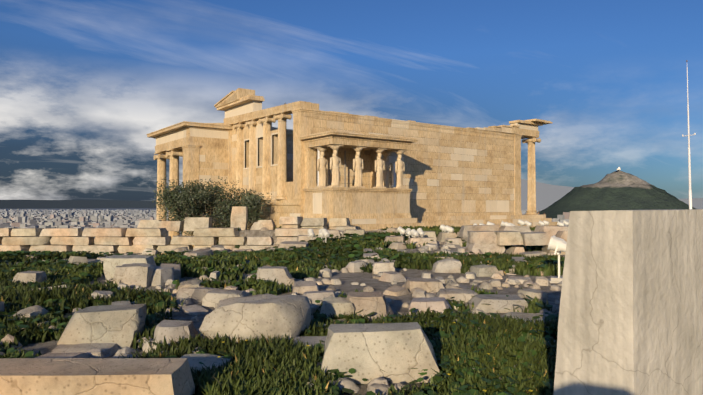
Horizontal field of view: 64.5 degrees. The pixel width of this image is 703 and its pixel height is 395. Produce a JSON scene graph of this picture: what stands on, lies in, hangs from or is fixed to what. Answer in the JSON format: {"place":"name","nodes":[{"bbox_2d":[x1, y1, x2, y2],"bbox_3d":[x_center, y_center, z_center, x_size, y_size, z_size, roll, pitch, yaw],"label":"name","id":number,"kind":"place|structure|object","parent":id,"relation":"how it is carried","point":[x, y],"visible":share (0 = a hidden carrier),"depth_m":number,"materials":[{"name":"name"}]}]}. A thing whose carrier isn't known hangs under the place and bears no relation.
{"place":"outdoors","nodes":[
{"label":"outdoors","id":0,"kind":"place"},
{"bbox_2d":[7,208,538,210],"bbox_3d":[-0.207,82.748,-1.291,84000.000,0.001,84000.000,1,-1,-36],"label":"city plain","id":1,"kind":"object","parent":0,"point":[115,209],"depth_m":12040.67,"materials":[{"name":"grey"}]},
{"bbox_2d":[0,227,564,394],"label":"acropolis ground","id":2,"kind":"structure","parent":0,"point":[346,286],"depth_m":10.43,"materials":[{"name":"grey stone"}]},
{"bbox_2d":[0,358,194,394],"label":"long block","id":3,"kind":"object","parent":2,"relation":"on","point":[95,376],"depth_m":3.94,"materials":[{"name":"stone"}]},
{"bbox_2d":[152,176,272,238],"bbox_3d":[-8.986,1.584,35.849,7.361,6.036,7.968,1,-1,-36],"label":"olive tree","id":4,"kind":"object","parent":2,"relation":"on","point":[183,202],"visible":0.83,"depth_m":34.38,"materials":[{"name":"green plant"}]},
{"bbox_2d":[146,121,292,253],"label":"porch","id":5,"kind":"object","parent":2,"relation":"on","point":[173,143],"visible":0.27,"depth_m":41.21,"materials":[{"name":"stone"}]},
{"bbox_2d":[0,225,564,394],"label":"grass","id":6,"kind":"structure","parent":2,"relation":"on","point":[492,349],"depth_m":6.68,"materials":[{"name":"green plant"}]},
{"bbox_2d":[0,206,567,394],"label":"stone blocks","id":7,"kind":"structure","parent":2,"relation":"on","point":[395,352],"depth_m":8.50,"materials":[{"name":"stone"}]},
{"bbox_2d":[186,88,556,230],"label":"temple","id":8,"kind":"structure","parent":2,"relation":"on","point":[450,176],"depth_m":38.33,"materials":[{"name":"stone"}]},
{"bbox_2d":[318,150,395,187],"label":"porch support posts","id":9,"kind":"object","parent":8,"relation":"on","point":[393,176],"visible":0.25,"depth_m":34.72,"materials":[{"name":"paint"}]},
{"bbox_2d":[308,219,568,282],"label":"floodlights","id":10,"kind":"object","parent":2,"relation":"on","point":[557,245],"visible":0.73,"depth_m":21.08,"materials":[{"name":"paint"}]},
{"bbox_2d":[553,209,702,394],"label":"marble block","id":11,"kind":"object","parent":2,"relation":"on","point":[630,321],"depth_m":3.64,"materials":[{"name":"beige stone"}]},
{"bbox_2d":[682,60,695,208],"bbox_3d":[23.742,-3.583,39.121,0.727,12.093,1.010,1,-1,-36],"label":"flagpole","id":12,"kind":"object","parent":2,"relation":"on","point":[689,175],"visible":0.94,"depth_m":39.01,"materials":[{"name":"metal"}]},
{"bbox_2d":[0,209,569,229],"bbox_3d":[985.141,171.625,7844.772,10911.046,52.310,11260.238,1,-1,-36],"label":"city buildings","id":13,"kind":"structure","parent":0,"point":[68,218],"depth_m":2435.88,"materials":[{"name":"white concrete"}]},
{"bbox_2d":[0,179,702,209],"bbox_3d":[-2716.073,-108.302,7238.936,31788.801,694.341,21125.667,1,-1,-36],"label":"mountains","id":14,"kind":"structure","parent":0,"point":[547,195],"depth_m":15449.16,"materials":[{"name":"grey"}]},
{"bbox_2d":[0,0,702,200],"label":"sky","id":15,"kind":"structure","parent":0,"point":[84,83],"materials":[{"name":"blue"}]},
{"bbox_2d":[537,170,695,218],"bbox_3d":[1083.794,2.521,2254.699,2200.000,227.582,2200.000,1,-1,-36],"label":"hill","id":16,"kind":"structure","parent":0,"point":[618,190],"depth_m":2121.63,"materials":[{"name":"green plant"}]}
]}

